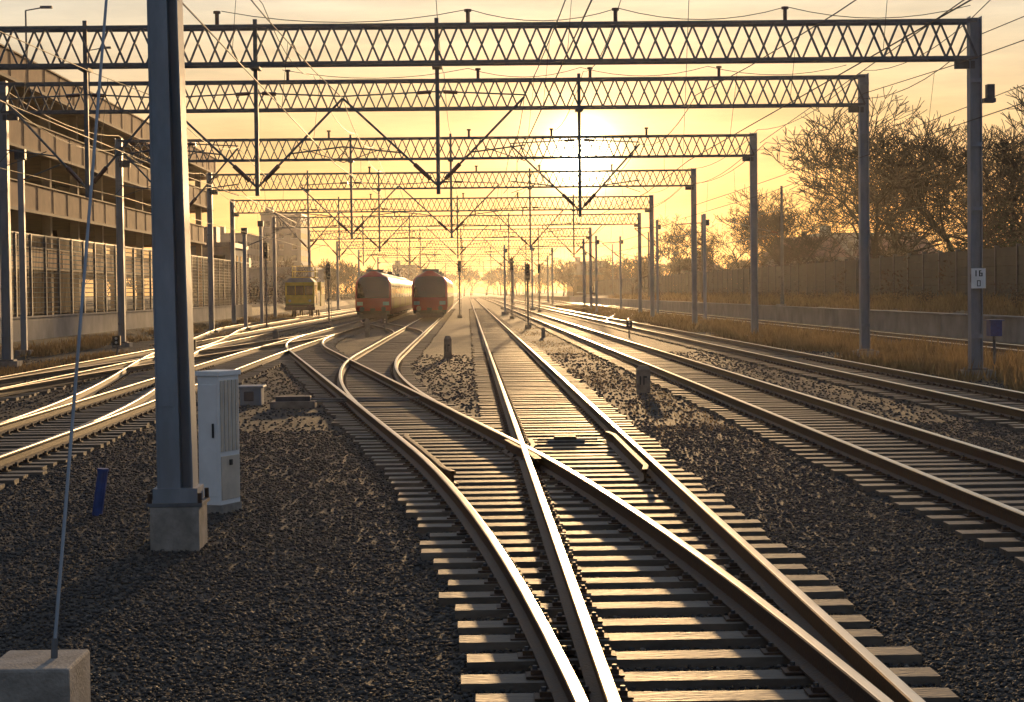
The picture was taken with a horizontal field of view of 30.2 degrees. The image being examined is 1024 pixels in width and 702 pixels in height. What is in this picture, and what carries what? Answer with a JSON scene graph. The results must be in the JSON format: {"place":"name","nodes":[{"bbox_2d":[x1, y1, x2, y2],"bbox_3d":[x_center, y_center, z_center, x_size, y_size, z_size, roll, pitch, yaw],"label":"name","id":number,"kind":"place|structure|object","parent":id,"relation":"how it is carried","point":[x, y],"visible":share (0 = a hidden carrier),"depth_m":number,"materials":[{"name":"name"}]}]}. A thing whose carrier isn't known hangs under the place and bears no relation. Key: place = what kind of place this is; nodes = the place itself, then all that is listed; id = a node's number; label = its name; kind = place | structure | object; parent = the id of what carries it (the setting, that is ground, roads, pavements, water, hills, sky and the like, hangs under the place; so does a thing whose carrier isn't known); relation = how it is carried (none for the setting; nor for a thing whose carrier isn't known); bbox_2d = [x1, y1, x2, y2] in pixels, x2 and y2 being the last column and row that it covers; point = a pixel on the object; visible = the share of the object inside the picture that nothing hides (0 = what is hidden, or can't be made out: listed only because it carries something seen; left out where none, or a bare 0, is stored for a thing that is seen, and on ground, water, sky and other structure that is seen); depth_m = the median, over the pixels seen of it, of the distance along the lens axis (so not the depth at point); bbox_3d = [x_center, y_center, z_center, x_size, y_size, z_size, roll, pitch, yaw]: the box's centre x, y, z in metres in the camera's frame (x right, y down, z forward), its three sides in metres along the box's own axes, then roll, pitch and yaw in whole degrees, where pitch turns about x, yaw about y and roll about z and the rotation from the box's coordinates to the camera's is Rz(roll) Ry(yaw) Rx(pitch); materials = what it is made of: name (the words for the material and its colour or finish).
{"place":"outdoors","nodes":[
{"label":"outdoors","id":0,"kind":"place"},
{"bbox_2d":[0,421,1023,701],"bbox_3d":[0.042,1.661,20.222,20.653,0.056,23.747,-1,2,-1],"label":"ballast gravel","id":1,"kind":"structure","parent":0,"point":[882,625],"depth_m":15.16,"materials":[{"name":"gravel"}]},
{"bbox_2d":[0,291,1023,701],"bbox_3d":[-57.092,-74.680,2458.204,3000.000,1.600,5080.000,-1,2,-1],"label":"ground","id":2,"kind":"structure","parent":0,"point":[454,327],"depth_m":19.09,"materials":[{"name":"gravel"}]},
{"bbox_2d":[14,149,59,356],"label":"catenary mast","id":3,"kind":"object","parent":2,"relation":"on","point":[18,156],"visible":0.82,"depth_m":73.39,"materials":[{"name":"metal"}]},
{"bbox_2d":[0,649,90,701],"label":"anchor block","id":4,"kind":"structure","parent":2,"relation":"on","point":[35,676],"depth_m":9.72,"materials":[{"name":"concrete"}]},
{"bbox_2d":[51,0,107,657],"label":"guy wire","id":5,"kind":"object","parent":4,"relation":"attached to","point":[54,646],"visible":0.93,"depth_m":11.15,"materials":[{"name":"metal"}]},
{"bbox_2d":[92,468,108,515],"bbox_3d":[-4.332,1.508,19.981,0.191,0.552,0.122,-1,2,-19],"label":"marker post","id":6,"kind":"object","parent":2,"relation":"on","point":[100,491],"visible":0.83,"depth_m":19.93,"materials":[{"name":"blue paint"}]},
{"bbox_2d":[0,43,218,316],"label":"parking garage","id":7,"kind":"structure","parent":2,"relation":"on","point":[54,208],"depth_m":124.15,"materials":[{"name":"concrete"}]},
{"bbox_2d":[0,342,227,459],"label":"railway crossover","id":8,"kind":"object","parent":2,"relation":"on","point":[119,379],"visible":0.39,"depth_m":43.93,"materials":[{"name":"metal"}]},
{"bbox_2d":[0,304,251,342],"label":"retaining wall","id":9,"kind":"structure","parent":2,"relation":"on","point":[49,326],"depth_m":101.17,"materials":[{"name":"concrete"}]},
{"bbox_2d":[0,231,248,317],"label":"security fence","id":10,"kind":"object","parent":9,"relation":"on","point":[109,262],"visible":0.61,"depth_m":102.33,"materials":[{"name":"metal"}]},
{"bbox_2d":[0,328,257,375],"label":"grass tufts","id":11,"kind":"object","parent":2,"relation":"on","point":[29,367],"visible":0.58,"depth_m":65.86,"materials":[{"name":"plant"}]},
{"bbox_2d":[0,313,314,358],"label":"dry grass","id":12,"kind":"structure","parent":2,"relation":"on","point":[43,350],"depth_m":88.40,"materials":[{"name":"plant"}]},
{"bbox_2d":[0,332,354,396],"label":"railway track","id":13,"kind":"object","parent":2,"relation":"on","point":[217,352],"visible":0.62,"depth_m":54.79,"materials":[{"name":"metal"}]},
{"bbox_2d":[146,0,209,551],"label":"catenary mast","id":14,"kind":"object","parent":2,"relation":"on","point":[177,504],"visible":0.99,"depth_m":17.12,"materials":[{"name":"metal"}]},
{"bbox_2d":[0,312,358,403],"bbox_3d":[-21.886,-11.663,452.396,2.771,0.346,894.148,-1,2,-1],"label":"railway track","id":15,"kind":"structure","parent":2,"relation":"on","point":[264,334],"depth_m":68.94,"materials":[{"name":"metal"}]},
{"bbox_2d":[0,309,412,490],"bbox_3d":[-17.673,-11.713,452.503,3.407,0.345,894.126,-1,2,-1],"label":"railway track","id":16,"kind":"structure","parent":2,"relation":"on","point":[19,435],"depth_m":33.97,"materials":[{"name":"metal"}]},
{"bbox_2d":[355,254,411,318],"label":"passenger train","id":17,"kind":"object","parent":16,"relation":"on","point":[381,293],"visible":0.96,"depth_m":150.44,"materials":[{"name":"metal"}]},
{"bbox_2d":[360,319,422,333],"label":"railway crossover","id":18,"kind":"object","parent":16,"relation":"on","point":[395,325],"visible":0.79,"depth_m":117.76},
{"bbox_2d":[195,370,241,513],"bbox_3d":[-3.109,1.006,20.171,0.305,1.600,0.445,0,2,23],"label":"relay cabinet","id":19,"kind":"object","parent":2,"relation":"on","point":[218,432],"visible":0.9,"depth_m":20.00,"materials":[{"name":"metal"}]},
{"bbox_2d":[191,226,248,306],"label":"switchgear building","id":20,"kind":"structure","parent":2,"relation":"on","point":[221,250],"depth_m":195.20,"materials":[{"name":"concrete"}]},
{"bbox_2d":[220,226,259,266],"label":"office building","id":21,"kind":"structure","parent":2,"relation":"on","point":[253,252],"depth_m":475.55,"materials":[{"name":"paint"}]},
{"bbox_2d":[85,256,395,302],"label":"distant trees","id":22,"kind":"object","parent":2,"relation":"on","point":[349,273],"visible":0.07,"depth_m":392.28,"materials":[{"name":"plant"}]},
{"bbox_2d":[138,308,355,355],"bbox_3d":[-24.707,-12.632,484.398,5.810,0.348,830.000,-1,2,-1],"label":"railway track","id":23,"kind":"structure","parent":2,"relation":"on","point":[236,329],"depth_m":135.99,"materials":[{"name":"metal"}]},
{"bbox_2d":[285,261,325,316],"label":"track maintenance vehicle","id":24,"kind":"object","parent":23,"relation":"on","point":[302,294],"visible":1,"depth_m":169.66,"materials":[{"name":"metal"}]},
{"bbox_2d":[238,384,266,405],"bbox_3d":[-5.420,0.921,39.582,0.550,0.410,0.700,-1,2,-1],"label":"junction box","id":25,"kind":"object","parent":2,"relation":"on","point":[251,395],"visible":0.93,"depth_m":39.33,"materials":[{"name":"paint"}]},
{"bbox_2d":[241,228,266,329],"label":"catenary mast","id":26,"kind":"object","parent":2,"relation":"on","point":[244,233],"visible":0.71,"depth_m":119.46,"materials":[{"name":"metal"}]},
{"bbox_2d":[263,241,269,328],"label":"railway signal","id":27,"kind":"object","parent":2,"relation":"on","point":[265,252],"visible":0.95,"depth_m":121.55,"materials":[{"name":"metal"}]},
{"bbox_2d":[257,221,281,324],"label":"catenary mast","id":28,"kind":"object","parent":2,"relation":"on","point":[260,224],"visible":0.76,"depth_m":134.41,"materials":[{"name":"metal"}]},
{"bbox_2d":[260,207,310,266],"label":"apartment building","id":29,"kind":"structure","parent":2,"relation":"on","point":[296,253],"depth_m":498.13,"materials":[{"name":"paint"}]},
{"bbox_2d":[247,258,324,300],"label":"warehouse","id":30,"kind":"structure","parent":2,"relation":"on","point":[253,272],"depth_m":328.89,"materials":[{"name":"concrete"}]},
{"bbox_2d":[247,267,356,303],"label":"hedge","id":31,"kind":"object","parent":2,"relation":"on","point":[252,298],"visible":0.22,"depth_m":295.03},
{"bbox_2d":[326,263,331,326],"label":"railway signal","id":32,"kind":"object","parent":2,"relation":"on","point":[328,271],"visible":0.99,"depth_m":129.63,"materials":[{"name":"metal"}]},
{"bbox_2d":[270,395,419,408],"bbox_3d":[-3.368,1.018,38.457,3.000,0.240,0.550,-1,2,-1],"label":"point machine","id":33,"kind":"object","parent":2,"relation":"on","point":[296,402],"visible":1,"depth_m":38.26,"materials":[{"name":"metal"}]},
{"bbox_2d":[112,127,763,346],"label":"catenary portal","id":34,"kind":"object","parent":2,"relation":"on","point":[120,163],"visible":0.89,"depth_m":85.65,"materials":[{"name":"paint"}]},
{"bbox_2d":[0,66,878,367],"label":"catenary portal","id":35,"kind":"object","parent":2,"relation":"on","point":[860,108],"visible":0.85,"depth_m":62.66,"materials":[{"name":"paint"}]},
{"bbox_2d":[228,192,654,324],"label":"catenary portal","id":36,"kind":"object","parent":2,"relation":"on","point":[233,214],"visible":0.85,"depth_m":139.56,"materials":[{"name":"paint"}]},
{"bbox_2d":[0,31,419,272],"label":"overhead contact line","id":37,"kind":"object","parent":36,"relation":"hanging from","point":[143,160],"visible":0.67,"depth_m":41.44,"materials":[{"name":"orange metal"}]},
{"bbox_2d":[307,226,591,313],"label":"catenary portal","id":38,"kind":"object","parent":2,"relation":"on","point":[460,229],"visible":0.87,"depth_m":209.58,"materials":[{"name":"paint"}]},
{"bbox_2d":[183,0,454,273],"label":"overhead contact line","id":39,"kind":"object","parent":38,"relation":"hanging from","point":[205,27],"visible":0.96,"depth_m":33.84,"materials":[{"name":"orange metal"}]},
{"bbox_2d":[488,0,971,280],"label":"overhead contact line","id":40,"kind":"object","parent":38,"relation":"hanging from","point":[777,109],"visible":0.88,"depth_m":33.90,"materials":[{"name":"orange metal"}]},
{"bbox_2d":[506,40,1023,276],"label":"overhead contact line","id":41,"kind":"object","parent":38,"relation":"hanging from","point":[827,125],"visible":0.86,"depth_m":47.10,"materials":[{"name":"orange metal"}]},
{"bbox_2d":[204,164,697,332],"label":"catenary portal","id":42,"kind":"object","parent":2,"relation":"on","point":[211,192],"visible":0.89,"depth_m":112.60,"materials":[{"name":"paint"}]},
{"bbox_2d":[358,246,553,305],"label":"catenary portal","id":43,"kind":"object","parent":2,"relation":"on","point":[359,254],"visible":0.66,"depth_m":304.43,"materials":[{"name":"paint"}]},
{"bbox_2d":[272,210,641,317],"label":"catenary portal","id":44,"kind":"object","parent":2,"relation":"on","point":[274,223],"visible":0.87,"depth_m":171.55,"materials":[{"name":"paint"}]},
{"bbox_2d":[393,262,525,300],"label":"catenary portal","id":45,"kind":"object","parent":2,"relation":"on","point":[483,266],"visible":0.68,"depth_m":449.36,"materials":[{"name":"paint"}]},
{"bbox_2d":[335,238,584,310],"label":"catenary portal","id":46,"kind":"object","parent":2,"relation":"on","point":[397,255],"visible":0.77,"depth_m":254.46,"materials":[{"name":"paint"}]},
{"bbox_2d":[408,267,514,298],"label":"catenary portal","id":47,"kind":"object","parent":2,"relation":"on","point":[474,271],"visible":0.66,"depth_m":559.25,"materials":[{"name":"paint"}]},
{"bbox_2d":[476,0,591,265],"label":"overhead contact line","id":48,"kind":"object","parent":47,"relation":"hanging from","point":[544,94],"visible":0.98,"depth_m":33.18,"materials":[{"name":"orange metal"}]},
{"bbox_2d":[377,255,548,301],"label":"catenary portal","id":49,"kind":"object","parent":2,"relation":"on","point":[379,262],"visible":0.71,"depth_m":369.47,"materials":[{"name":"paint"}]},
{"bbox_2d":[0,396,980,701],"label":"fallen leaves","id":50,"kind":"object","parent":2,"relation":"on","point":[418,628],"visible":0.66,"depth_m":13.67,"materials":[{"name":"brown plant"}]},
{"bbox_2d":[0,6,995,378],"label":"catenary portal","id":51,"kind":"object","parent":2,"relation":"on","point":[976,276],"visible":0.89,"depth_m":47.25,"materials":[{"name":"paint"}]},
{"bbox_2d":[1,100,412,274],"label":"overhead contact line","id":52,"kind":"object","parent":51,"relation":"hanging from","point":[150,205],"visible":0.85,"depth_m":63.14,"materials":[{"name":"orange metal"}]},
{"bbox_2d":[0,0,1023,269],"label":"feeder cables","id":53,"kind":"object","parent":51,"relation":"attached to","point":[664,74],"visible":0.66,"depth_m":62.01,"materials":[{"name":"black metal"}]},
{"bbox_2d":[0,350,1017,441],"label":"ballast gravel","id":54,"kind":"structure","parent":2,"relation":"on","point":[599,392],"depth_m":42.24,"materials":[{"name":"gravel"}]},
{"bbox_2d":[525,262,530,328],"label":"railway signal","id":55,"kind":"object","parent":2,"relation":"on","point":[527,278],"visible":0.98,"depth_m":117.94,"materials":[{"name":"metal"}]},
{"bbox_2d":[325,262,748,295],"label":"distant trees","id":56,"kind":"object","parent":2,"relation":"on","point":[469,276],"visible":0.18,"depth_m":793.70,"materials":[{"name":"plant"}]},
{"bbox_2d":[563,255,587,296],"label":"catenary mast","id":57,"kind":"object","parent":2,"relation":"on","point":[578,271],"visible":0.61,"depth_m":370.03,"materials":[{"name":"metal"}]},
{"bbox_2d":[535,140,1023,279],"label":"overhead contact line","id":58,"kind":"object","parent":57,"relation":"hanging from","point":[833,211],"visible":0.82,"depth_m":92.31,"materials":[{"name":"black metal"}]},
{"bbox_2d":[576,236,599,314],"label":"catenary mast","id":59,"kind":"object","parent":2,"relation":"on","point":[596,279],"visible":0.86,"depth_m":179.99,"materials":[{"name":"metal"}]},
{"bbox_2d":[567,265,609,295],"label":"warehouse","id":60,"kind":"structure","parent":2,"relation":"on","point":[578,288],"depth_m":440.27,"materials":[{"name":"beige concrete"}]},
{"bbox_2d":[271,297,958,701],"bbox_3d":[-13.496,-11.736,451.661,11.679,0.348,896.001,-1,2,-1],"label":"railway turnout","id":61,"kind":"object","parent":2,"relation":"on","point":[441,463],"visible":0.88,"depth_m":15.82,"materials":[{"name":"metal"}]},
{"bbox_2d":[412,254,453,317],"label":"passenger train","id":62,"kind":"object","parent":61,"relation":"on","point":[432,292],"visible":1,"depth_m":151.29,"materials":[{"name":"metal"}]},
{"bbox_2d":[537,435,597,442],"bbox_3d":[0.822,1.306,28.181,0.900,0.090,0.400,-1,2,-1],"label":"track magnet","id":63,"kind":"object","parent":61,"relation":"on","point":[566,439],"visible":1,"depth_m":28.08,"materials":[{"name":"metal"}]},
{"bbox_2d":[636,365,649,392],"bbox_3d":[2.938,0.679,42.518,0.300,0.720,0.206,-1,2,-1],"label":"distance marker post","id":64,"kind":"object","parent":2,"relation":"on","point":[642,378],"visible":0.93,"depth_m":42.42,"materials":[{"name":"concrete"}]},
{"bbox_2d":[518,327,772,446],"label":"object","id":65,"kind":"object","parent":2,"relation":"on","point":[593,382],"visible":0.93,"depth_m":43.24,"materials":[{"name":"gravel"}]},
{"bbox_2d":[634,220,660,312],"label":"catenary mast","id":66,"kind":"object","parent":2,"relation":"on","point":[657,272],"visible":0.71,"depth_m":160.08,"materials":[{"name":"metal"}]},
{"bbox_2d":[658,214,702,301],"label":"catenary mast","id":67,"kind":"object","parent":2,"relation":"on","point":[701,232],"visible":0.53,"depth_m":185.18,"materials":[{"name":"metal"}]},
{"bbox_2d":[654,214,716,273],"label":"bare tree","id":68,"kind":"object","parent":2,"relation":"on","point":[675,240],"visible":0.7,"depth_m":277.62,"materials":[{"name":"brown plant"}]},
{"bbox_2d":[676,214,708,319],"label":"catenary mast","id":69,"kind":"object","parent":2,"relation":"on","point":[705,222],"visible":0.76,"depth_m":128.11,"materials":[{"name":"metal"}]},
{"bbox_2d":[469,296,924,701],"bbox_3d":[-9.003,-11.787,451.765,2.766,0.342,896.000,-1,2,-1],"label":"railway track","id":70,"kind":"structure","parent":2,"relation":"on","point":[515,371],"depth_m":18.79,"materials":[{"name":"metal"}]},
{"bbox_2d":[680,227,770,271],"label":"bare tree","id":71,"kind":"object","parent":2,"relation":"on","point":[726,256],"visible":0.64,"depth_m":228.85,"materials":[{"name":"brown plant"}]},
{"bbox_2d":[698,212,783,268],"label":"bare tree","id":72,"kind":"object","parent":2,"relation":"on","point":[744,266],"visible":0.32,"depth_m":241.34,"materials":[{"name":"brown plant"}]},
{"bbox_2d":[548,238,936,295],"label":"distant trees","id":73,"kind":"object","parent":2,"relation":"on","point":[560,276],"visible":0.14,"depth_m":394.42,"materials":[{"name":"plant"}]},
{"bbox_2d":[478,296,1023,568],"bbox_3d":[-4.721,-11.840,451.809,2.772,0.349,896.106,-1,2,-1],"label":"railway track","id":74,"kind":"structure","parent":2,"relation":"on","point":[952,483],"depth_m":26.73,"materials":[{"name":"metal"}]},
{"bbox_2d":[487,296,1023,431],"bbox_3d":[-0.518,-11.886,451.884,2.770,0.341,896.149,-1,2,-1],"label":"railway track","id":75,"kind":"structure","parent":2,"relation":"on","point":[1000,407],"depth_m":46.77,"materials":[{"name":"metal"}]},
{"bbox_2d":[726,186,785,305],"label":"catenary mast","id":76,"kind":"object","parent":2,"relation":"on","point":[781,256],"visible":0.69,"depth_m":135.23,"materials":[{"name":"metal"}]},
{"bbox_2d":[506,296,1023,356],"bbox_3d":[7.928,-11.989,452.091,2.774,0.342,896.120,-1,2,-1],"label":"railway track","id":77,"kind":"structure","parent":2,"relation":"on","point":[1002,346],"depth_m":87.72,"materials":[{"name":"metal"}]},
{"bbox_2d":[714,186,836,287],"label":"bare tree","id":78,"kind":"object","parent":2,"relation":"on","point":[765,237],"visible":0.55,"depth_m":189.20,"materials":[{"name":"brown plant"}]},
{"bbox_2d":[727,190,836,263],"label":"bare tree","id":79,"kind":"object","parent":2,"relation":"on","point":[763,232],"visible":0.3,"depth_m":215.21,"materials":[{"name":"brown plant"}]},
{"bbox_2d":[570,297,1023,343],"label":"retaining wall","id":80,"kind":"structure","parent":2,"relation":"on","point":[954,325],"depth_m":105.77,"materials":[{"name":"concrete"}]},
{"bbox_2d":[765,231,849,287],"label":"house","id":81,"kind":"structure","parent":2,"relation":"on","point":[840,255],"depth_m":322.56,"materials":[{"name":"paint"}]},
{"bbox_2d":[603,219,1021,296],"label":"hedge","id":82,"kind":"object","parent":2,"relation":"on","point":[940,275],"visible":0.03,"depth_m":125.87,"materials":[{"name":"plant"}]},
{"bbox_2d":[748,194,883,277],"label":"bare tree","id":83,"kind":"object","parent":2,"relation":"on","point":[796,254],"visible":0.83,"depth_m":158.51,"materials":[{"name":"brown plant"}]},
{"bbox_2d":[778,129,941,262],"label":"bare tree","id":84,"kind":"object","parent":2,"relation":"on","point":[871,206],"visible":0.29,"depth_m":160.79,"materials":[{"name":"brown plant"}]},
{"bbox_2d":[809,226,917,286],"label":"apartment building","id":85,"kind":"structure","parent":2,"relation":"on","point":[850,243],"depth_m":421.30,"materials":[{"name":"paint"}]},
{"bbox_2d":[761,86,966,257],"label":"bare tree","id":86,"kind":"object","parent":2,"relation":"on","point":[833,150],"visible":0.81,"depth_m":138.55,"materials":[{"name":"brown plant"}]},
{"bbox_2d":[852,233,937,285],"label":"house","id":87,"kind":"structure","parent":2,"relation":"on","point":[920,245],"depth_m":334.21,"materials":[{"name":"paint"}]},
{"bbox_2d":[835,154,956,262],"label":"bare tree","id":88,"kind":"object","parent":2,"relation":"on","point":[895,245],"visible":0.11,"depth_m":194.59,"materials":[{"name":"brown plant"}]},
{"bbox_2d":[836,154,1005,270],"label":"bare tree","id":89,"kind":"object","parent":2,"relation":"on","point":[907,239],"visible":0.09,"depth_m":169.99,"materials":[{"name":"brown plant"}]},
{"bbox_2d":[852,109,1011,257],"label":"bare tree","id":90,"kind":"object","parent":2,"relation":"on","point":[913,147],"visible":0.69,"depth_m":140.37,"materials":[{"name":"brown plant"}]},
{"bbox_2d":[870,114,1023,251],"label":"bare tree","id":91,"kind":"object","parent":2,"relation":"on","point":[1013,153],"visible":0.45,"depth_m":144.54,"materials":[{"name":"brown plant"}]},
{"bbox_2d":[916,208,1023,251],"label":"bare tree","id":92,"kind":"object","parent":2,"relation":"on","point":[985,229],"visible":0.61,"depth_m":120.69,"materials":[{"name":"brown plant"}]},
{"bbox_2d":[917,192,1023,293],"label":"evergreen shrub","id":93,"kind":"object","parent":2,"relation":"on","point":[1015,242],"visible":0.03,"depth_m":139.28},
{"bbox_2d":[925,134,1023,242],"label":"bare tree","id":94,"kind":"object","parent":2,"relation":"on","point":[996,168],"visible":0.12,"depth_m":183.84,"materials":[{"name":"brown plant"}]},
{"bbox_2d":[935,120,1023,293],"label":"bare tree","id":95,"kind":"object","parent":2,"relation":"on","point":[998,157],"visible":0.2,"depth_m":165.75,"materials":[{"name":"brown plant"}]},
{"bbox_2d":[937,159,1023,247],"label":"bare tree","id":96,"kind":"object","parent":2,"relation":"on","point":[1020,201],"visible":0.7,"depth_m":128.03,"materials":[{"name":"brown plant"}]},
{"bbox_2d":[984,319,1004,368],"bbox_3d":[12.571,-0.105,49.526,0.400,1.430,0.500,-1,2,-1],"label":"utility box","id":97,"kind":"object","parent":2,"relation":"on","point":[994,328],"visible":0.85,"depth_m":49.32,"materials":[{"name":"blue paint"}]},
{"bbox_2d":[965,85,1023,190],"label":"bare tree","id":98,"kind":"object","parent":2,"relation":"on","point":[1021,105],"visible":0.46,"depth_m":148.35,"materials":[{"name":"brown plant"}]},
{"bbox_2d":[0,0,1023,295],"label":"sky","id":99,"kind":"structure","parent":0,"point":[1004,67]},
{"bbox_2d":[555,304,1023,391],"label":"dry grass","id":100,"kind":"structure","parent":0,"point":[905,355],"depth_m":67.60,"materials":[{"name":"plant"}]},
{"bbox_2d":[607,278,1023,315],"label":"dry grass","id":101,"kind":"structure","parent":0,"point":[949,304],"depth_m":111.36,"materials":[{"name":"plant"}]},
{"bbox_2d":[594,243,1023,298],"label":"noise barrier","id":102,"kind":"object","parent":101,"relation":"on","point":[817,277],"visible":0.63,"depth_m":129.95,"materials":[{"name":"metal"}]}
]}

